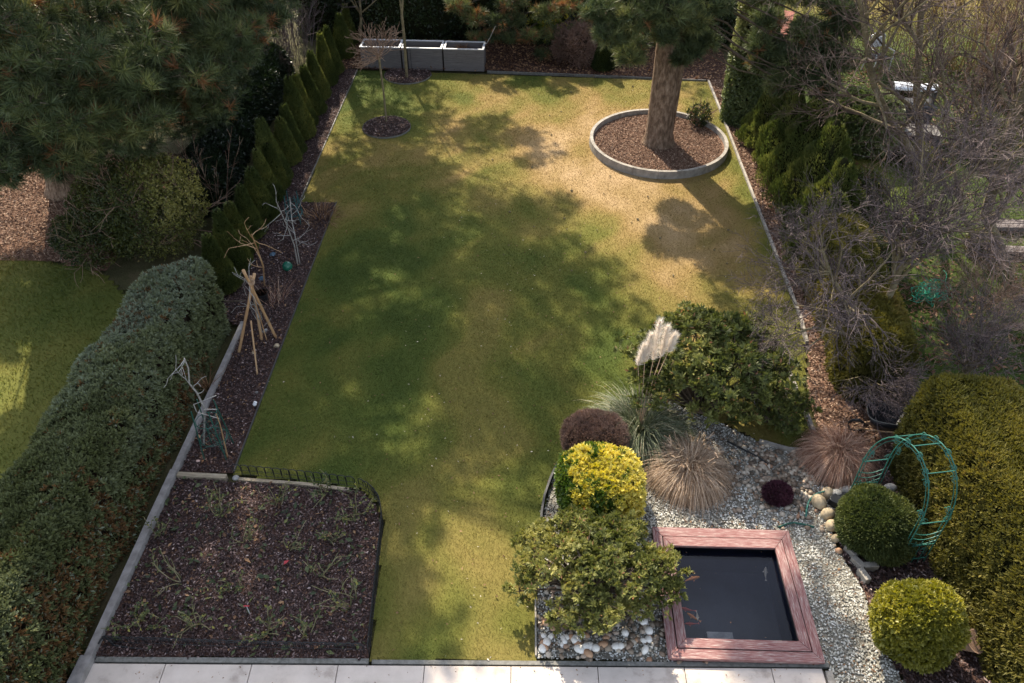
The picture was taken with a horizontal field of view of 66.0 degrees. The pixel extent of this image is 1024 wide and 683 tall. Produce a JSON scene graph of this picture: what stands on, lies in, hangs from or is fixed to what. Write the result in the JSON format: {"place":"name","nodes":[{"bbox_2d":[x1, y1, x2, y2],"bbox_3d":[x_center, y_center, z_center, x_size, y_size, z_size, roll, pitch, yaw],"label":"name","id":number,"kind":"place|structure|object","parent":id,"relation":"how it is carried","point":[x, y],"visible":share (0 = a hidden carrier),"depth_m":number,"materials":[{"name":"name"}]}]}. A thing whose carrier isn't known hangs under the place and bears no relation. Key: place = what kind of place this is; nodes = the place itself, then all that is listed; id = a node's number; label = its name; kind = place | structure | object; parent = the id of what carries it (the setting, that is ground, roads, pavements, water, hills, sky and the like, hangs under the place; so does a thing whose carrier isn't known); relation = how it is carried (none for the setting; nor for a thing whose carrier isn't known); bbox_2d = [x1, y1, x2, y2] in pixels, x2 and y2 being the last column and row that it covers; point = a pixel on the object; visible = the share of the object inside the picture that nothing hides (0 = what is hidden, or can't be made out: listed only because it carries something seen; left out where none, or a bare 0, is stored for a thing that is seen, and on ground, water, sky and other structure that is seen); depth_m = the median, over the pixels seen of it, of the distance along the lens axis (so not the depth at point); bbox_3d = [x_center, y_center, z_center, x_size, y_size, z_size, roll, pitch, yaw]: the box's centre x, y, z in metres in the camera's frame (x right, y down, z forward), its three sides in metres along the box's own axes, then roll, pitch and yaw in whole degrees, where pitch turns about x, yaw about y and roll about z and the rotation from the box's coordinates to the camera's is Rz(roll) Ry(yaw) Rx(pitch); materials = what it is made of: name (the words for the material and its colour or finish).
{"place":"outdoors","nodes":[
{"label":"outdoors","id":0,"kind":"place"},
{"bbox_2d":[0,255,127,492],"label":"neighbour lawn","id":1,"kind":"structure","parent":0,"point":[35,393],"depth_m":13.96,"materials":[{"name":"plant"}]},
{"bbox_2d":[0,152,178,270],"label":"pine needle ground","id":2,"kind":"structure","parent":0,"point":[37,256],"depth_m":16.62,"materials":[{"name":"brown plant"}]},
{"bbox_2d":[36,187,136,285],"bbox_3d":[-8.273,-1.945,15.343,2.084,2.103,2.377,8,41,9],"label":"evergreen shrub","id":3,"kind":"object","parent":2,"relation":"on","point":[72,239],"visible":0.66,"depth_m":14.90,"materials":[{"name":"green plant"}]},
{"bbox_2d":[0,0,272,201],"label":"pine tree","id":4,"kind":"object","parent":2,"relation":"on","point":[75,77],"visible":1,"depth_m":12.56,"materials":[{"name":"green plant"}]},
{"bbox_2d":[1,24,316,289],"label":"shaded ground","id":5,"kind":"structure","parent":0,"point":[124,274],"depth_m":16.18,"materials":[{"name":"brown soil"}]},
{"bbox_2d":[49,151,252,261],"bbox_3d":[-7.012,-2.778,15.766,3.450,3.329,3.821,-27,48,-28],"label":"evergreen shrub","id":6,"kind":"object","parent":5,"relation":"on","point":[126,185],"visible":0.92,"depth_m":14.90,"materials":[{"name":"green plant"}]},
{"bbox_2d":[140,0,303,144],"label":"pine tree","id":7,"kind":"object","parent":5,"relation":"on","point":[277,11],"visible":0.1,"depth_m":15.98,"materials":[{"name":"green plant"}]},
{"bbox_2d":[173,41,295,217],"bbox_3d":[-6.651,-5.427,19.175,1.464,1.405,7.552,1,41,1],"label":"dark hedge","id":8,"kind":"object","parent":5,"relation":"on","point":[264,97],"visible":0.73,"depth_m":18.09,"materials":[{"name":"green plant"}]},
{"bbox_2d":[248,0,325,73],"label":"dark thicket","id":9,"kind":"object","parent":5,"relation":"on","point":[286,35],"visible":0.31,"depth_m":22.80,"materials":[{"name":"plant"}]},
{"bbox_2d":[50,8,903,679],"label":"ground","id":10,"kind":"structure","parent":0,"point":[122,562],"depth_m":11.49,"materials":[{"name":"grey concrete"}]},
{"bbox_2d":[0,255,230,682],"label":"clipped hedge","id":11,"kind":"object","parent":10,"relation":"on","point":[78,479],"visible":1,"depth_m":10.29,"materials":[{"name":"green plant"}]},
{"bbox_2d":[84,469,177,658],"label":"kerb wall","id":12,"kind":"structure","parent":10,"relation":"on","point":[118,593],"depth_m":10.25,"materials":[{"name":"grey concrete"}]},
{"bbox_2d":[172,321,243,471],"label":"kerb wall","id":13,"kind":"structure","parent":10,"relation":"on","point":[184,451],"depth_m":12.52,"materials":[{"name":"grey concrete"}]},
{"bbox_2d":[95,657,368,665],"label":"kerb","id":14,"kind":"structure","parent":10,"relation":"on","point":[225,661],"depth_m":9.34,"materials":[{"name":"grey concrete"}]},
{"bbox_2d":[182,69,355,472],"bbox_3d":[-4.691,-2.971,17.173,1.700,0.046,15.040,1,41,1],"label":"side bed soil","id":15,"kind":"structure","parent":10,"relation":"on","point":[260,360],"depth_m":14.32,"materials":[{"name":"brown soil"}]},
{"bbox_2d":[200,232,243,295],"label":"conifer","id":16,"kind":"object","parent":15,"relation":"on","point":[227,281],"visible":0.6,"depth_m":14.43,"materials":[{"name":"green plant"}]},
{"bbox_2d":[211,206,253,272],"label":"conifer","id":17,"kind":"object","parent":15,"relation":"on","point":[226,240],"visible":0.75,"depth_m":14.87,"materials":[{"name":"green plant"}]},
{"bbox_2d":[96,68,379,660],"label":"bark mulch","id":18,"kind":"object","parent":15,"relation":"on","point":[271,539],"visible":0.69,"depth_m":10.63,"materials":[{"name":"brown wood"}]},
{"bbox_2d":[101,635,364,650],"bbox_3d":[-3.333,3.626,9.430,3.158,0.238,0.025,1,41,1],"label":"hoop fence","id":19,"kind":"object","parent":18,"relation":"on","point":[226,642],"visible":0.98,"depth_m":9.39,"materials":[{"name":"black metal"}]},
{"bbox_2d":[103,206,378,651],"bbox_3d":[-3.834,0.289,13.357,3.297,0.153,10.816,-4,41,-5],"label":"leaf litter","id":20,"kind":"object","parent":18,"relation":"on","point":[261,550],"visible":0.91,"depth_m":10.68,"materials":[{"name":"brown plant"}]},
{"bbox_2d":[111,476,379,657],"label":"leaf litter","id":21,"kind":"object","parent":18,"relation":"on","point":[278,582],"visible":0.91,"depth_m":10.24,"materials":[{"name":"plant"}]},
{"bbox_2d":[358,478,383,657],"bbox_3d":[-1.796,2.833,10.294,0.304,0.308,2.568,-7,41,-8],"label":"hoop fence","id":22,"kind":"object","parent":18,"relation":"on","point":[374,593],"visible":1,"depth_m":10.14,"materials":[{"name":"black metal"}]},
{"bbox_2d":[223,201,258,253],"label":"conifer","id":23,"kind":"object","parent":15,"relation":"on","point":[236,220],"visible":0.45,"depth_m":15.31,"materials":[{"name":"green plant"}]},
{"bbox_2d":[234,183,268,238],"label":"conifer","id":24,"kind":"object","parent":15,"relation":"on","point":[245,205],"visible":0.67,"depth_m":15.80,"materials":[{"name":"green plant"}]},
{"bbox_2d":[237,269,276,374],"bbox_3d":[-4.413,-0.362,12.932,0.597,1.649,0.997,1,41,1],"label":"bamboo tripod","id":25,"kind":"object","parent":15,"relation":"on","point":[251,282],"visible":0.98,"depth_m":13.13,"materials":[{"name":"wood"}]},
{"bbox_2d":[244,165,280,223],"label":"conifer","id":26,"kind":"object","parent":15,"relation":"on","point":[258,191],"visible":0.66,"depth_m":16.22,"materials":[{"name":"green plant"}]},
{"bbox_2d":[252,147,285,203],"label":"conifer","id":27,"kind":"object","parent":15,"relation":"on","point":[264,171],"visible":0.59,"depth_m":16.75,"materials":[{"name":"green plant"}]},
{"bbox_2d":[254,116,293,179],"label":"conifer","id":28,"kind":"object","parent":15,"relation":"on","point":[264,134],"visible":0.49,"depth_m":17.11,"materials":[{"name":"green plant"}]},
{"bbox_2d":[273,115,302,167],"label":"conifer","id":29,"kind":"object","parent":15,"relation":"on","point":[289,147],"visible":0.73,"depth_m":18.10,"materials":[{"name":"green plant"}]},
{"bbox_2d":[283,74,316,139],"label":"conifer","id":30,"kind":"object","parent":15,"relation":"on","point":[300,112],"visible":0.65,"depth_m":18.97,"materials":[{"name":"green plant"}]},
{"bbox_2d":[316,31,338,86],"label":"conifer","id":31,"kind":"object","parent":15,"relation":"on","point":[325,62],"visible":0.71,"depth_m":21.46,"materials":[{"name":"green plant"}]},
{"bbox_2d":[442,0,595,61],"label":"pine tree","id":32,"kind":"object","parent":10,"relation":"on","point":[555,9],"visible":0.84,"depth_m":22.70,"materials":[{"name":"green plant"}]},
{"bbox_2d":[372,660,829,668],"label":"kerb","id":33,"kind":"structure","parent":10,"relation":"on","point":[597,664],"depth_m":9.32,"materials":[{"name":"grey concrete"}]},
{"bbox_2d":[589,109,728,178],"bbox_3d":[3.571,-4.864,19.259,3.358,0.220,3.359,1,41,1],"label":"ring edging","id":34,"kind":"object","parent":10,"relation":"on","point":[600,155],"visible":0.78,"depth_m":18.41,"materials":[{"name":"concrete"}]},
{"bbox_2d":[593,113,723,172],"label":"needle litter","id":35,"kind":"object","parent":34,"relation":"in","point":[682,146],"visible":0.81,"depth_m":19.09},
{"bbox_2d":[574,0,872,150],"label":"pine tree","id":36,"kind":"object","parent":35,"relation":"on","point":[677,27],"visible":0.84,"depth_m":17.02,"materials":[{"name":"green plant"}]},
{"bbox_2d":[652,527,824,664],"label":"wooden pond","id":37,"kind":"structure","parent":10,"relation":"in","point":[739,593],"depth_m":10.40,"materials":[{"name":"red paint"}]},
{"bbox_2d":[751,84,808,172],"bbox_3d":[6.447,-4.887,17.977,1.700,1.960,1.827,1,41,1],"label":"bushy conifer","id":38,"kind":"object","parent":10,"relation":"on","point":[772,136],"visible":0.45,"depth_m":17.81,"materials":[{"name":"green plant"}]},
{"bbox_2d":[710,79,895,458],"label":"needle litter","id":39,"kind":"object","parent":10,"relation":"on","point":[818,375],"visible":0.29,"depth_m":13.32,"materials":[{"name":"brown plant"}]},
{"bbox_2d":[719,0,785,127],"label":"ivy column","id":40,"kind":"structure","parent":39,"relation":"on","point":[742,92],"depth_m":19.33,"materials":[{"name":"green plant"}]},
{"bbox_2d":[733,90,787,148],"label":"bushy conifer","id":41,"kind":"object","parent":39,"relation":"on","point":[753,119],"visible":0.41,"depth_m":18.73,"materials":[{"name":"green plant"}]},
{"bbox_2d":[779,189,853,265],"bbox_3d":[6.011,-2.263,15.274,1.675,1.509,1.612,28,48,29],"label":"bushy conifer","id":42,"kind":"object","parent":39,"relation":"on","point":[791,244],"visible":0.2,"depth_m":15.23,"materials":[{"name":"green plant"}]},
{"bbox_2d":[720,165,947,438],"bbox_3d":[4.860,-0.534,12.194,3.626,4.276,3.630,1,41,1],"label":"bare tree","id":43,"kind":"object","parent":39,"relation":"on","point":[850,310],"visible":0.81,"depth_m":11.70,"materials":[{"name":"grey plant"}]},
{"bbox_2d":[794,212,920,407],"bbox_3d":[6.014,-0.816,13.764,1.473,1.414,4.509,4,41,5],"label":"clipped hedge","id":44,"kind":"object","parent":39,"relation":"on","point":[893,316],"visible":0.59,"depth_m":12.69,"materials":[{"name":"green plant"}]},
{"bbox_2d":[847,402,906,432],"bbox_3d":[5.671,1.277,11.910,1.113,0.501,0.430,11,42,12],"label":"wheelbarrow","id":45,"kind":"object","parent":39,"relation":"on","point":[882,426],"visible":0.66,"depth_m":11.93,"materials":[{"name":"black plastic"}]},
{"bbox_2d":[786,415,887,491],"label":"straw grass","id":46,"kind":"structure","parent":10,"relation":"on","point":[837,457],"depth_m":11.48,"materials":[{"name":"brown plant"}]},
{"bbox_2d":[832,447,1000,682],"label":"bark mulch","id":47,"kind":"object","parent":10,"relation":"on","point":[929,572],"visible":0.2,"depth_m":10.11,"materials":[{"name":"brown wood"}]},
{"bbox_2d":[833,482,922,567],"bbox_3d":[4.836,2.405,10.463,1.138,0.842,1.159,1,41,1],"label":"round conifer","id":48,"kind":"object","parent":47,"relation":"on","point":[875,522],"visible":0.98,"depth_m":10.18,"materials":[{"name":"green plant"}]},
{"bbox_2d":[850,432,957,562],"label":"garden arch","id":49,"kind":"structure","parent":47,"relation":"on","point":[926,473],"depth_m":9.84,"materials":[{"name":"green metal"}]},
{"bbox_2d":[867,577,971,675],"bbox_3d":[4.705,3.227,9.121,1.078,1.142,1.039,1,41,1],"label":"golden shrub","id":50,"kind":"object","parent":47,"relation":"on","point":[921,626],"visible":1,"depth_m":8.82,"materials":[{"name":"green plant"}]},
{"bbox_2d":[886,371,1023,682],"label":"clipped hedge","id":51,"kind":"object","parent":47,"relation":"on","point":[974,423],"visible":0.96,"depth_m":9.76,"materials":[{"name":"green plant"}]},
{"bbox_2d":[233,69,810,661],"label":"lawn","id":52,"kind":"structure","parent":0,"point":[449,518],"depth_m":14.36,"materials":[{"name":"plant"}]},
{"bbox_2d":[363,116,409,136],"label":"standard tree bed soil","id":53,"kind":"structure","parent":52,"relation":"on","point":[393,122],"depth_m":20.01,"materials":[{"name":"brown soil"}]},
{"bbox_2d":[345,18,406,121],"bbox_3d":[-3.334,-6.519,19.273,1.396,2.685,1.616,22,45,23],"label":"ball headed tree","id":54,"kind":"object","parent":53,"relation":"on","point":[378,54],"visible":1,"depth_m":18.85,"materials":[{"name":"brown plant"}]},
{"bbox_2d":[385,69,430,82],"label":"half round bed soil","id":55,"kind":"structure","parent":52,"relation":"on","point":[408,76],"depth_m":22.46,"materials":[{"name":"brown soil"}]},
{"bbox_2d":[363,68,430,136],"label":"bark mulch","id":56,"kind":"object","parent":55,"relation":"on","point":[403,78],"visible":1,"depth_m":20.26,"materials":[{"name":"brown wood"}]},
{"bbox_2d":[612,299,806,429],"bbox_3d":[2.998,0.336,12.002,2.920,1.723,2.462,1,41,1],"label":"fan leaved bush","id":57,"kind":"object","parent":52,"relation":"on","point":[709,391],"visible":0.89,"depth_m":11.50,"materials":[{"name":"green plant"}]},
{"bbox_2d":[725,377,823,438],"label":"fan leaved bush","id":58,"kind":"object","parent":52,"relation":"on","point":[795,402],"visible":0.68,"depth_m":11.86,"materials":[{"name":"green plant"}]},
{"bbox_2d":[342,38,726,80],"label":"leaf litter","id":59,"kind":"object","parent":0,"point":[548,65],"visible":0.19,"depth_m":23.06,"materials":[{"name":"brown plant"}]},
{"bbox_2d":[332,12,356,59],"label":"conifer","id":60,"kind":"object","parent":59,"relation":"on","point":[342,42],"visible":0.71,"depth_m":23.02,"materials":[{"name":"green plant"}]},
{"bbox_2d":[359,39,402,68],"bbox_3d":[-3.757,-8.356,22.927,1.170,0.643,0.635,2,41,2],"label":"planter box","id":61,"kind":"object","parent":59,"relation":"on","point":[393,58],"visible":0.62,"depth_m":22.74,"materials":[{"name":"metal"}]},
{"bbox_2d":[401,40,443,70],"bbox_3d":[-2.559,-8.305,22.868,1.170,0.643,0.636,2,41,2],"label":"planter box","id":62,"kind":"object","parent":59,"relation":"on","point":[424,54],"visible":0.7,"depth_m":22.68,"materials":[{"name":"metal"}]},
{"bbox_2d":[443,28,494,71],"bbox_3d":[-1.213,-8.403,22.630,1.469,1.102,0.868,2,41,2],"label":"planter box","id":63,"kind":"object","parent":59,"relation":"on","point":[465,55],"visible":1,"depth_m":22.63,"materials":[{"name":"metal"}]},
{"bbox_2d":[291,0,737,48],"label":"laurel hedge","id":64,"kind":"object","parent":59,"relation":"on","point":[429,19],"visible":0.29,"depth_m":24.05,"materials":[{"name":"green plant"}]},
{"bbox_2d":[549,19,597,68],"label":"reddish shrub","id":65,"kind":"object","parent":59,"relation":"on","point":[576,47],"visible":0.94,"depth_m":22.63,"materials":[{"name":"brown plant"}]},
{"bbox_2d":[537,402,905,682],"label":"gravel","id":66,"kind":"structure","parent":0,"point":[813,522],"depth_m":10.25,"materials":[{"name":"grey gravel"}]},
{"bbox_2d":[559,407,630,450],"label":"brown shrub","id":67,"kind":"object","parent":66,"relation":"on","point":[591,424],"visible":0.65,"depth_m":11.41,"materials":[{"name":"brown plant"}]},
{"bbox_2d":[501,502,694,638],"bbox_3d":[1.065,2.782,9.727,2.392,1.005,1.901,1,41,1],"label":"fan leaved bush","id":68,"kind":"object","parent":66,"relation":"on","point":[604,562],"visible":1,"depth_m":9.52,"materials":[{"name":"green plant"}]},
{"bbox_2d":[553,440,647,520],"bbox_3d":[1.223,1.958,10.901,1.328,0.895,1.264,1,41,1],"label":"variegated shrub","id":69,"kind":"object","parent":66,"relation":"on","point":[602,476],"visible":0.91,"depth_m":10.59,"materials":[{"name":"yellow plant"}]},
{"bbox_2d":[581,316,707,476],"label":"pampas grass","id":70,"kind":"object","parent":66,"relation":"on","point":[644,424],"depth_m":11.70,"materials":[{"name":"plant"}]},
{"bbox_2d":[641,430,740,519],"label":"straw grass","id":71,"kind":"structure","parent":66,"relation":"on","point":[694,477],"depth_m":11.19,"materials":[{"name":"beige plant"}]},
{"bbox_2d":[537,433,850,664],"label":"river stones","id":72,"kind":"object","parent":66,"relation":"on","point":[763,467],"visible":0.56,"depth_m":11.19,"materials":[{"name":"grey stone"}]},
{"bbox_2d":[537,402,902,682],"bbox_3d":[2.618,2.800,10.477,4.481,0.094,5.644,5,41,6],"label":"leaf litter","id":73,"kind":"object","parent":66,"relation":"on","point":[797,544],"visible":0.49,"depth_m":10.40,"materials":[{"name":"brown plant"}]},
{"bbox_2d":[760,479,794,507],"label":"heather","id":74,"kind":"object","parent":66,"relation":"on","point":[777,493],"visible":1,"depth_m":11.02,"materials":[{"name":"purple plant"}]},
{"bbox_2d":[728,0,1023,403],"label":"neighbour lawn","id":75,"kind":"structure","parent":0,"point":[937,369],"depth_m":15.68,"materials":[{"name":"plant"}]},
{"bbox_2d":[752,95,832,200],"bbox_3d":[6.368,-4.264,17.081,1.955,2.176,1.948,1,41,1],"label":"bushy conifer","id":76,"kind":"object","parent":75,"relation":"on","point":[798,138],"visible":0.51,"depth_m":16.95,"materials":[{"name":"green plant"}]},
{"bbox_2d":[760,119,858,217],"bbox_3d":[6.455,-3.675,16.465,1.924,2.076,2.051,30,49,30],"label":"bushy conifer","id":77,"kind":"object","parent":75,"relation":"on","point":[830,145],"visible":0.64,"depth_m":16.17,"materials":[{"name":"green plant"}]},
{"bbox_2d":[778,157,867,245],"bbox_3d":[6.296,-2.821,15.710,1.783,1.775,1.784,1,41,1],"label":"bushy conifer","id":78,"kind":"object","parent":75,"relation":"on","point":[842,166],"visible":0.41,"depth_m":15.49,"materials":[{"name":"green plant"}]},
{"bbox_2d":[830,84,905,159],"bbox_3d":[8.329,-5.274,18.844,2.033,1.560,1.786,1,41,1],"label":"ivy mound","id":79,"kind":"object","parent":75,"relation":"on","point":[853,128],"visible":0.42,"depth_m":18.31,"materials":[{"name":"green plant"}]},
{"bbox_2d":[854,151,905,214],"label":"evergreen shrub","id":80,"kind":"object","parent":75,"relation":"on","point":[871,174],"visible":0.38,"depth_m":16.48,"materials":[{"name":"green plant"}]},
{"bbox_2d":[741,0,1023,213],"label":"bare tree","id":81,"kind":"object","parent":75,"relation":"on","point":[863,19],"visible":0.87,"depth_m":14.14,"materials":[{"name":"brown plant"}]},
{"bbox_2d":[805,53,1023,383],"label":"leaf litter","id":82,"kind":"object","parent":75,"relation":"on","point":[949,313],"visible":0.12,"depth_m":14.61,"materials":[{"name":"plant"}]},
{"bbox_2d":[830,0,1023,261],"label":"bare tree","id":83,"kind":"object","parent":75,"relation":"on","point":[1017,104],"visible":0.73,"depth_m":13.65,"materials":[{"name":"brown plant"}]},
{"bbox_2d":[835,73,1023,304],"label":"bare tree","id":84,"kind":"object","parent":75,"relation":"on","point":[936,226],"visible":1,"depth_m":11.18,"materials":[{"name":"grey plant"}]},
{"bbox_2d":[900,208,1023,369],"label":"bare shrub","id":85,"kind":"object","parent":75,"relation":"on","point":[1001,291],"visible":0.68,"depth_m":13.39,"materials":[{"name":"brown plant"}]},
{"bbox_2d":[912,265,1023,378],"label":"bare shrub","id":86,"kind":"object","parent":75,"relation":"on","point":[970,365],"visible":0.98,"depth_m":11.97,"materials":[{"name":"grey plant"}]},
{"bbox_2d":[933,0,1023,80],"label":"golden thicket","id":87,"kind":"object","parent":75,"relation":"on","point":[973,35],"visible":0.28,"depth_m":21.84,"materials":[{"name":"plant"}]},
{"bbox_2d":[949,0,1023,122],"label":"reddish thicket","id":88,"kind":"object","parent":75,"relation":"on","point":[988,37],"visible":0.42,"depth_m":19.36,"materials":[{"name":"brown plant"}]},
{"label":"patio bed","id":89,"kind":"structure","parent":0,"visible":0},
{"bbox_2d":[84,664,165,682],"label":"patio slab","id":90,"kind":"structure","parent":89,"relation":"on","point":[118,673],"depth_m":9.23,"materials":[{"name":"grey concrete"}]},
{"bbox_2d":[160,664,251,682],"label":"patio slab","id":91,"kind":"structure","parent":89,"relation":"on","point":[190,673],"depth_m":9.23,"materials":[{"name":"grey concrete"}]},
{"bbox_2d":[248,665,337,682],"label":"patio slab","id":92,"kind":"structure","parent":89,"relation":"on","point":[291,674],"depth_m":9.22,"materials":[{"name":"grey concrete"}]},
{"bbox_2d":[335,665,423,682],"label":"patio slab","id":93,"kind":"structure","parent":89,"relation":"on","point":[369,674],"depth_m":9.22,"materials":[{"name":"grey concrete"}]},
{"bbox_2d":[423,666,510,682],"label":"patio slab","id":94,"kind":"structure","parent":89,"relation":"on","point":[471,674],"depth_m":9.22,"materials":[{"name":"grey concrete"}]},
{"bbox_2d":[511,667,597,682],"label":"patio slab","id":95,"kind":"structure","parent":89,"relation":"on","point":[542,675],"depth_m":9.21,"materials":[{"name":"grey concrete"}]},
{"bbox_2d":[598,667,685,682],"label":"patio slab","id":96,"kind":"structure","parent":89,"relation":"on","point":[635,675],"depth_m":9.21,"materials":[{"name":"grey concrete"}]},
{"bbox_2d":[684,668,773,682],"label":"patio slab","id":97,"kind":"structure","parent":89,"relation":"on","point":[718,675],"depth_m":9.21,"materials":[{"name":"grey concrete"}]},
{"bbox_2d":[771,668,825,682],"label":"patio slab","id":98,"kind":"structure","parent":89,"relation":"on","point":[788,675],"depth_m":9.21,"materials":[{"name":"grey concrete"}]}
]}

